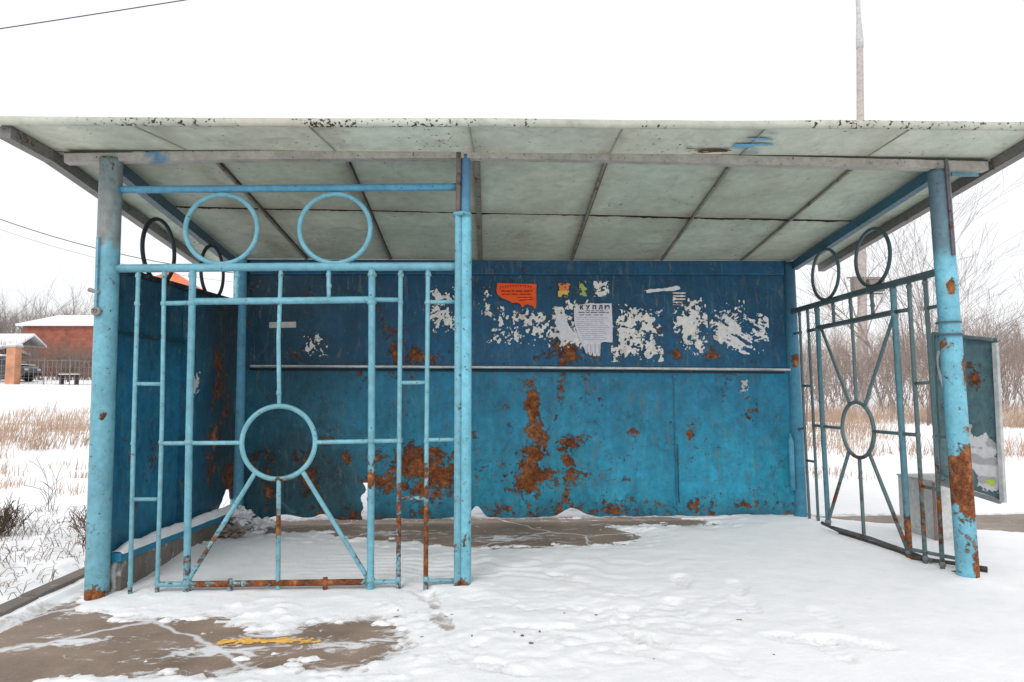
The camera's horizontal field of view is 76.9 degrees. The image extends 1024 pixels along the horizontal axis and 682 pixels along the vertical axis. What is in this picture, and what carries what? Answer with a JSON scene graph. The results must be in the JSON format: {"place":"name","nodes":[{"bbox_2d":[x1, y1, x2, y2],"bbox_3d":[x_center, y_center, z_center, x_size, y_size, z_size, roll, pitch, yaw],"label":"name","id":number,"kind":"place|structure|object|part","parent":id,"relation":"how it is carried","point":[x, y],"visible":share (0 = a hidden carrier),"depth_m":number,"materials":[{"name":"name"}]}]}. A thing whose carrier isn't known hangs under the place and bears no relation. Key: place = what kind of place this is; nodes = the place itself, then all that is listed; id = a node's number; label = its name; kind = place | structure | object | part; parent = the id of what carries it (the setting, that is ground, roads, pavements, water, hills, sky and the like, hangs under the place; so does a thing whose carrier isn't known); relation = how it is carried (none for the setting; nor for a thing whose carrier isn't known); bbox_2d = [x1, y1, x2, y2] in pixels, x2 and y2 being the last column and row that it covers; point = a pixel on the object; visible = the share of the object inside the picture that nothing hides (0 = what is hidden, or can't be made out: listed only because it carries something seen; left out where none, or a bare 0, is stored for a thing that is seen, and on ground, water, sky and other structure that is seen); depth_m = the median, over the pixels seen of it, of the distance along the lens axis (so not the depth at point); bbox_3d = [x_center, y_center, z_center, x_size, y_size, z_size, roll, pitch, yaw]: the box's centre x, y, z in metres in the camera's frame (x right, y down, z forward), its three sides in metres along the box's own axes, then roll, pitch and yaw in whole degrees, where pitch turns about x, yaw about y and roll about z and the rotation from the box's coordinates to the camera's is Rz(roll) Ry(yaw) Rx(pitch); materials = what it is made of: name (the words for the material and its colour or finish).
{"place":"outdoors","nodes":[
{"label":"outdoors","id":0,"kind":"place"},
{"bbox_2d":[0,399,89,450],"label":"dry grass","id":1,"kind":"structure","parent":0,"point":[40,429],"depth_m":11.31,"materials":[{"name":"beige plant"}]},
{"bbox_2d":[15,315,93,376],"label":"brick building","id":2,"kind":"structure","parent":0,"point":[81,332],"depth_m":72.40,"materials":[{"name":"red brick"}]},
{"bbox_2d":[0,0,184,28],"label":"overhead cable","id":3,"kind":"object","parent":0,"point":[92,14],"visible":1,"depth_m":13.76,"materials":[{"name":"grey metal"}]},
{"bbox_2d":[0,229,229,281],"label":"overhead cable","id":4,"kind":"object","parent":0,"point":[94,257],"visible":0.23,"depth_m":28.18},
{"bbox_2d":[0,219,233,272],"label":"overhead cable","id":5,"kind":"object","parent":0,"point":[82,244],"visible":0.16,"depth_m":28.21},
{"bbox_2d":[0,517,720,681],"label":"concrete slab","id":6,"kind":"structure","parent":0,"point":[66,639],"depth_m":2.81,"materials":[{"name":"grey concrete"}]},
{"bbox_2d":[244,517,275,530],"bbox_3d":[-1.933,1.408,4.949,0.257,0.122,0.155,0,-5,-2],"label":"snow clump","id":7,"kind":"object","parent":6,"relation":"on","point":[263,524],"visible":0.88,"depth_m":4.92,"materials":[{"name":"white snow"}]},
{"bbox_2d":[216,637,320,644],"bbox_3d":[-1.029,1.275,2.741,0.440,0.001,0.084,0,-5,-2],"label":"yellow paint mark","id":8,"kind":"object","parent":6,"relation":"on","point":[284,640],"visible":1,"depth_m":2.74,"materials":[{"name":"yellow paint"}]},
{"bbox_2d":[0,116,1023,600],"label":"bus shelter","id":9,"kind":"object","parent":6,"relation":"on","point":[352,242],"visible":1,"depth_m":4.46,"materials":[{"name":"paint"}]},
{"bbox_2d":[111,504,232,553],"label":"sill snow","id":10,"kind":"structure","parent":9,"relation":"on","point":[168,531],"depth_m":3.96,"materials":[{"name":"white snow"}]},
{"bbox_2d":[194,372,199,396],"bbox_3d":[-2.121,0.292,4.293,0.001,0.182,0.198,0,-5,-2],"label":"sticker scrap","id":11,"kind":"object","parent":9,"relation":"attached to","point":[195,382],"visible":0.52,"depth_m":4.33,"materials":[{"name":"paper"}]},
{"bbox_2d":[269,322,295,327],"bbox_3d":[-1.883,-0.134,5.294,0.218,0.052,0.002,0,-5,-2],"label":"paper label","id":12,"kind":"object","parent":9,"relation":"attached to","point":[284,324],"visible":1,"depth_m":5.29,"materials":[{"name":"white paper"}]},
{"bbox_2d":[304,334,327,355],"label":"torn poster","id":13,"kind":"object","parent":9,"relation":"attached to","point":[312,345],"visible":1,"depth_m":5.29,"materials":[{"name":"paper"}]},
{"bbox_2d":[430,285,454,331],"bbox_3d":[-0.597,-0.273,5.354,0.274,0.403,0.002,0,-5,-2],"label":"torn poster","id":14,"kind":"object","parent":9,"relation":"attached to","point":[438,314],"visible":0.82,"depth_m":5.35,"materials":[{"name":"paper"}]},
{"bbox_2d":[483,290,491,309],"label":"torn poster","id":15,"kind":"object","parent":9,"relation":"attached to","point":[488,305],"visible":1,"depth_m":5.37,"materials":[{"name":"paper"}]},
{"bbox_2d":[496,283,536,308],"bbox_3d":[0.038,-0.377,5.379,0.336,0.217,0.002,0,-5,-2],"label":"orange flyer","id":16,"kind":"object","parent":9,"relation":"attached to","point":[523,294],"visible":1,"depth_m":5.38,"materials":[{"name":"paper"}]},
{"bbox_2d":[481,306,553,346],"bbox_3d":[0.047,-0.119,5.366,0.601,0.351,0.004,0,-5,-2],"label":"torn poster","id":17,"kind":"object","parent":9,"relation":"attached to","point":[538,330],"visible":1,"depth_m":5.37,"materials":[{"name":"paper"}]},
{"bbox_2d":[558,283,569,296],"bbox_3d":[0.437,-0.427,5.405,0.104,0.120,0.002,0,-5,-2],"label":"sticker scrap","id":18,"kind":"object","parent":9,"relation":"attached to","point":[562,290],"visible":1,"depth_m":5.40,"materials":[{"name":"paper"}]},
{"bbox_2d":[555,310,575,342],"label":"torn poster","id":19,"kind":"object","parent":9,"relation":"attached to","point":[565,329],"visible":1,"depth_m":5.38,"materials":[{"name":"paper"}]},
{"bbox_2d":[546,300,587,349],"bbox_3d":[0.478,-0.137,5.384,0.384,0.428,0.003,0,-5,-2],"label":"torn poster","id":20,"kind":"object","parent":9,"relation":"attached to","point":[576,340],"visible":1,"depth_m":5.38,"materials":[{"name":"paper"}]},
{"bbox_2d":[579,281,586,295],"bbox_3d":[0.597,-0.439,5.412,0.064,0.132,0.001,0,-5,-2],"label":"sticker scrap","id":21,"kind":"object","parent":9,"relation":"attached to","point":[583,288],"visible":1,"depth_m":5.41,"materials":[{"name":"paper"}]},
{"bbox_2d":[574,303,612,355],"bbox_3d":[0.679,-0.096,5.379,0.324,0.447,0.002,0,-5,-2],"label":"white notice","id":22,"kind":"object","parent":9,"relation":"attached to","point":[593,324],"visible":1,"depth_m":5.38,"materials":[{"name":"paper"}]},
{"bbox_2d":[593,281,608,296],"bbox_3d":[0.750,-0.439,5.418,0.132,0.132,0.002,0,-5,-2],"label":"sticker scrap","id":23,"kind":"object","parent":9,"relation":"attached to","point":[598,286],"visible":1,"depth_m":5.42,"materials":[{"name":"paper"}]},
{"bbox_2d":[611,304,645,361],"bbox_3d":[0.975,-0.069,5.397,0.298,0.490,0.003,0,-5,-2],"label":"torn poster","id":24,"kind":"object","parent":9,"relation":"attached to","point":[623,334],"visible":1,"depth_m":5.39,"materials":[{"name":"paper"}]},
{"bbox_2d":[637,309,663,361],"bbox_3d":[1.156,-0.045,5.402,0.221,0.442,0.003,0,-5,-2],"label":"torn poster","id":25,"kind":"object","parent":9,"relation":"attached to","point":[648,327],"visible":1,"depth_m":5.40,"materials":[{"name":"paper"}]},
{"bbox_2d":[646,286,679,292],"bbox_3d":[1.274,-0.436,5.438,0.298,0.064,0.002,0,-5,-2],"label":"tape strip","id":26,"kind":"object","parent":9,"relation":"attached to","point":[674,288],"visible":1,"depth_m":5.44,"materials":[{"name":"paper"}]},
{"bbox_2d":[673,292,684,304],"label":"torn poster","id":27,"kind":"object","parent":9,"relation":"attached to","point":[679,296],"visible":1,"depth_m":5.44,"materials":[{"name":"paper"}]},
{"bbox_2d":[673,297,707,354],"bbox_3d":[1.502,-0.117,5.421,0.293,0.504,0.003,0,-5,-2],"label":"torn poster","id":28,"kind":"object","parent":9,"relation":"attached to","point":[689,327],"visible":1,"depth_m":5.42,"materials":[{"name":"paper"}]},
{"bbox_2d":[710,300,744,349],"bbox_3d":[1.816,-0.134,5.434,0.302,0.427,0.003,0,-5,-2],"label":"torn poster","id":29,"kind":"object","parent":9,"relation":"attached to","point":[720,333],"visible":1,"depth_m":5.43,"materials":[{"name":"paper"}]},
{"bbox_2d":[740,380,748,393],"bbox_3d":[1.943,0.383,5.398,0.092,0.120,0.001,0,-5,-2],"label":"sticker scrap","id":30,"kind":"object","parent":9,"relation":"attached to","point":[744,384],"visible":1,"depth_m":5.40,"materials":[{"name":"paper"}]},
{"bbox_2d":[721,309,768,353],"bbox_3d":[1.967,-0.077,5.432,0.403,0.382,0.003,0,-5,-2],"label":"torn poster","id":31,"kind":"object","parent":9,"relation":"attached to","point":[732,323],"visible":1,"depth_m":5.43,"materials":[{"name":"paper"}]},
{"bbox_2d":[931,332,1006,503],"bbox_3d":[2.800,0.635,3.888,0.336,1.465,0.769,-2,-5,25],"label":"display board","id":32,"kind":"object","parent":9,"relation":"attached to","point":[983,378],"visible":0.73,"depth_m":4.04,"materials":[{"name":"paint"}]},
{"bbox_2d":[0,364,1023,681],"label":"snowy ground","id":33,"kind":"structure","parent":0,"point":[738,598],"depth_m":3.27,"materials":[{"name":"white snow"}]},
{"bbox_2d":[4,344,23,383],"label":"brick pillar","id":34,"kind":"structure","parent":33,"relation":"on","point":[13,364],"depth_m":38.38,"materials":[{"name":"orange brick"}]},
{"bbox_2d":[0,345,29,378],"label":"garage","id":35,"kind":"structure","parent":33,"relation":"on","point":[5,354],"depth_m":50.25,"materials":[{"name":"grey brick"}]},
{"bbox_2d":[0,492,34,536],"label":"weed clump","id":36,"kind":"object","parent":33,"relation":"on","point":[6,517],"visible":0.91,"depth_m":4.88,"materials":[{"name":"brown plant"}]},
{"bbox_2d":[0,354,40,380],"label":"parked car","id":37,"kind":"object","parent":33,"relation":"on","point":[29,371],"visible":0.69,"depth_m":43.55,"materials":[{"name":"paint"}]},
{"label":"window","id":38,"kind":"part","parent":37,"relation":"part of","materials":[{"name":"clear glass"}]},
{"bbox_2d":[0,334,46,364],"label":"outbuilding","id":39,"kind":"structure","parent":33,"relation":"on","point":[33,339],"depth_m":67.47,"materials":[{"name":"grey brick"}]},
{"bbox_2d":[0,567,84,616],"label":"kerb","id":40,"kind":"structure","parent":33,"relation":"on","point":[20,601],"depth_m":3.34,"materials":[{"name":"concrete"}]},
{"bbox_2d":[25,458,62,510],"bbox_3d":[-4.384,1.361,6.044,0.266,0.490,0.575,2,-5,-29],"label":"weed clump","id":41,"kind":"object","parent":33,"relation":"on","point":[48,487],"visible":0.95,"depth_m":6.02,"materials":[{"name":"brown plant"}]},
{"bbox_2d":[0,433,88,496],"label":"dead weeds","id":42,"kind":"object","parent":33,"relation":"on","point":[4,466],"visible":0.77,"depth_m":8.30,"materials":[{"name":"brown plant"}]},
{"bbox_2d":[0,358,91,384],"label":"wire fence","id":43,"kind":"object","parent":33,"relation":"on","point":[44,366],"visible":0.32,"depth_m":38.94,"materials":[{"name":"grey metal"}]},
{"bbox_2d":[0,324,92,379],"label":"roadside brush","id":44,"kind":"object","parent":33,"relation":"on","point":[79,361],"visible":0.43,"depth_m":51.28,"materials":[{"name":"brown plant"}]},
{"bbox_2d":[0,272,93,333],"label":"distant wood","id":45,"kind":"object","parent":33,"relation":"on","point":[7,324],"visible":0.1,"depth_m":105.34,"materials":[{"name":"brown plant"}]},
{"bbox_2d":[59,363,73,381],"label":"garden bush","id":46,"kind":"object","parent":33,"relation":"on","point":[67,371],"visible":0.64,"depth_m":45.72,"materials":[{"name":"brown plant"}]},
{"bbox_2d":[58,374,79,384],"bbox_3d":[-27.479,2.416,40.014,1.100,0.760,0.400,0,-5,-2],"label":"garden bench","id":47,"kind":"object","parent":33,"relation":"on","point":[76,378],"visible":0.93,"depth_m":39.91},
{"bbox_2d":[69,511,85,535],"bbox_3d":[-3.286,1.411,5.035,0.351,0.247,0.300,-2,-5,26],"label":"weed clump","id":48,"kind":"object","parent":33,"relation":"on","point":[75,524],"visible":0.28,"depth_m":4.96,"materials":[{"name":"brown plant"}]},
{"bbox_2d":[75,505,86,527],"bbox_3d":[-3.497,1.439,5.354,0.214,0.240,0.263,0,-5,-2],"label":"weed clump","id":49,"kind":"object","parent":33,"relation":"on","point":[82,516],"visible":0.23,"depth_m":5.28,"materials":[{"name":"brown plant"}]},
{"bbox_2d":[78,532,85,545],"bbox_3d":[-2.961,1.417,4.609,0.230,0.154,0.357,-1,-5,11],"label":"weed clump","id":50,"kind":"object","parent":33,"relation":"on","point":[83,539],"visible":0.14,"depth_m":4.50,"materials":[{"name":"brown plant"}]},
{"bbox_2d":[0,501,226,599],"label":"verge weeds","id":51,"kind":"object","parent":33,"relation":"on","point":[46,535],"visible":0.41,"depth_m":4.50,"materials":[{"name":"brown plant"}]},
{"bbox_2d":[156,272,202,289],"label":"orange roof house","id":52,"kind":"structure","parent":33,"relation":"on","point":[175,277],"depth_m":43.82,"materials":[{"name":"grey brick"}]},
{"bbox_2d":[218,524,246,537],"bbox_3d":[-2.005,1.373,4.623,0.213,0.112,0.201,0,-5,-2],"label":"rubble lump","id":53,"kind":"object","parent":33,"relation":"on","point":[234,531],"visible":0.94,"depth_m":4.59,"materials":[{"name":"grey stone"}]},
{"bbox_2d":[229,505,254,525],"bbox_3d":[-2.038,1.322,4.854,0.196,0.168,0.212,0,-5,-2],"label":"snow clump","id":54,"kind":"object","parent":33,"relation":"on","point":[241,515],"visible":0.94,"depth_m":4.81,"materials":[{"name":"white snow"}]},
{"bbox_2d":[394,609,774,658],"bbox_3d":[0.231,1.251,2.768,1.645,0.028,0.493,-1,-5,9],"label":"snow debris","id":55,"kind":"object","parent":33,"relation":"on","point":[539,630],"visible":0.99,"depth_m":2.75,"materials":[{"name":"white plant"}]},
{"bbox_2d":[798,266,879,423],"bbox_3d":[5.250,-0.707,14.251,4.414,5.202,3.336,0,-5,-8],"label":"bare shrub","id":56,"kind":"object","parent":33,"relation":"on","point":[806,376],"visible":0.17,"depth_m":13.59,"materials":[{"name":"plant"}]},
{"bbox_2d":[797,280,901,415],"bbox_3d":[7.181,0.162,15.090,3.274,3.637,4.770,-3,-6,34],"label":"bare shrub","id":57,"kind":"object","parent":33,"relation":"on","point":[826,385],"visible":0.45,"depth_m":15.96,"materials":[{"name":"plant"}]},
{"bbox_2d":[796,236,915,412],"bbox_3d":[9.167,-1.029,18.360,4.070,6.340,4.960,0,-5,-2],"label":"bare tree","id":58,"kind":"object","parent":33,"relation":"on","point":[866,342],"visible":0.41,"depth_m":17.30,"materials":[{"name":"brown plant"}]},
{"bbox_2d":[847,0,884,401],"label":"utility pole","id":59,"kind":"object","parent":33,"relation":"on","point":[859,79],"visible":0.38,"depth_m":22.71,"materials":[{"name":"grey concrete"}]},
{"bbox_2d":[798,305,1023,373],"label":"distant wood","id":60,"kind":"object","parent":33,"relation":"on","point":[805,351],"visible":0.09,"depth_m":73.14,"materials":[{"name":"brown plant"}]},
{"bbox_2d":[799,288,1023,413],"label":"brush thicket","id":61,"kind":"object","parent":33,"relation":"on","point":[1016,384],"visible":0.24,"depth_m":19.51,"materials":[{"name":"brown plant"}]},
{"bbox_2d":[803,397,1023,459],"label":"dry grass","id":62,"kind":"structure","parent":33,"relation":"on","point":[833,416],"depth_m":12.13,"materials":[{"name":"beige plant"}]},
{"bbox_2d":[805,431,1023,480],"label":"dry grass","id":63,"kind":"structure","parent":33,"relation":"on","point":[836,470],"depth_m":7.93,"materials":[{"name":"beige plant"}]},
{"bbox_2d":[896,473,953,540],"bbox_3d":[3.004,1.187,4.582,0.286,0.437,0.398,0,-5,-2],"label":"metal box","id":64,"kind":"object","parent":33,"relation":"on","point":[930,503],"visible":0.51,"depth_m":4.46,"materials":[{"name":"paint"}]},
{"bbox_2d":[941,486,953,540],"bbox_3d":[3.021,1.175,4.390,0.215,0.370,0.011,0,-5,-2],"label":"door","id":65,"kind":"structure","parent":64,"relation":"in","point":[945,492],"depth_m":4.38,"materials":[{"name":"paint"}]},
{"bbox_2d":[847,173,1023,423],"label":"bare tree","id":66,"kind":"object","parent":33,"relation":"on","point":[930,418],"visible":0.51,"depth_m":14.22,"materials":[{"name":"brown plant"}]},
{"bbox_2d":[855,282,1023,374],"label":"bare tree","id":67,"kind":"object","parent":33,"relation":"on","point":[962,326],"visible":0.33,"depth_m":14.38,"materials":[{"name":"brown plant"}]},
{"bbox_2d":[860,170,1023,425],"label":"bare tree","id":68,"kind":"object","parent":33,"relation":"on","point":[925,349],"visible":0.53,"depth_m":12.49,"materials":[{"name":"brown plant"}]},
{"bbox_2d":[888,258,1022,364],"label":"bare tree","id":69,"kind":"object","parent":33,"relation":"on","point":[964,314],"visible":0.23,"depth_m":16.53,"materials":[{"name":"brown plant"}]},
{"bbox_2d":[0,0,1023,367],"label":"sky","id":70,"kind":"structure","parent":0,"point":[699,60],"materials":[{"name":"white"}]},
{"bbox_2d":[814,514,1023,531],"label":"bare footpath","id":71,"kind":"structure","parent":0,"point":[1009,522],"depth_m":5.24,"materials":[{"name":"beige concrete"}]}
]}

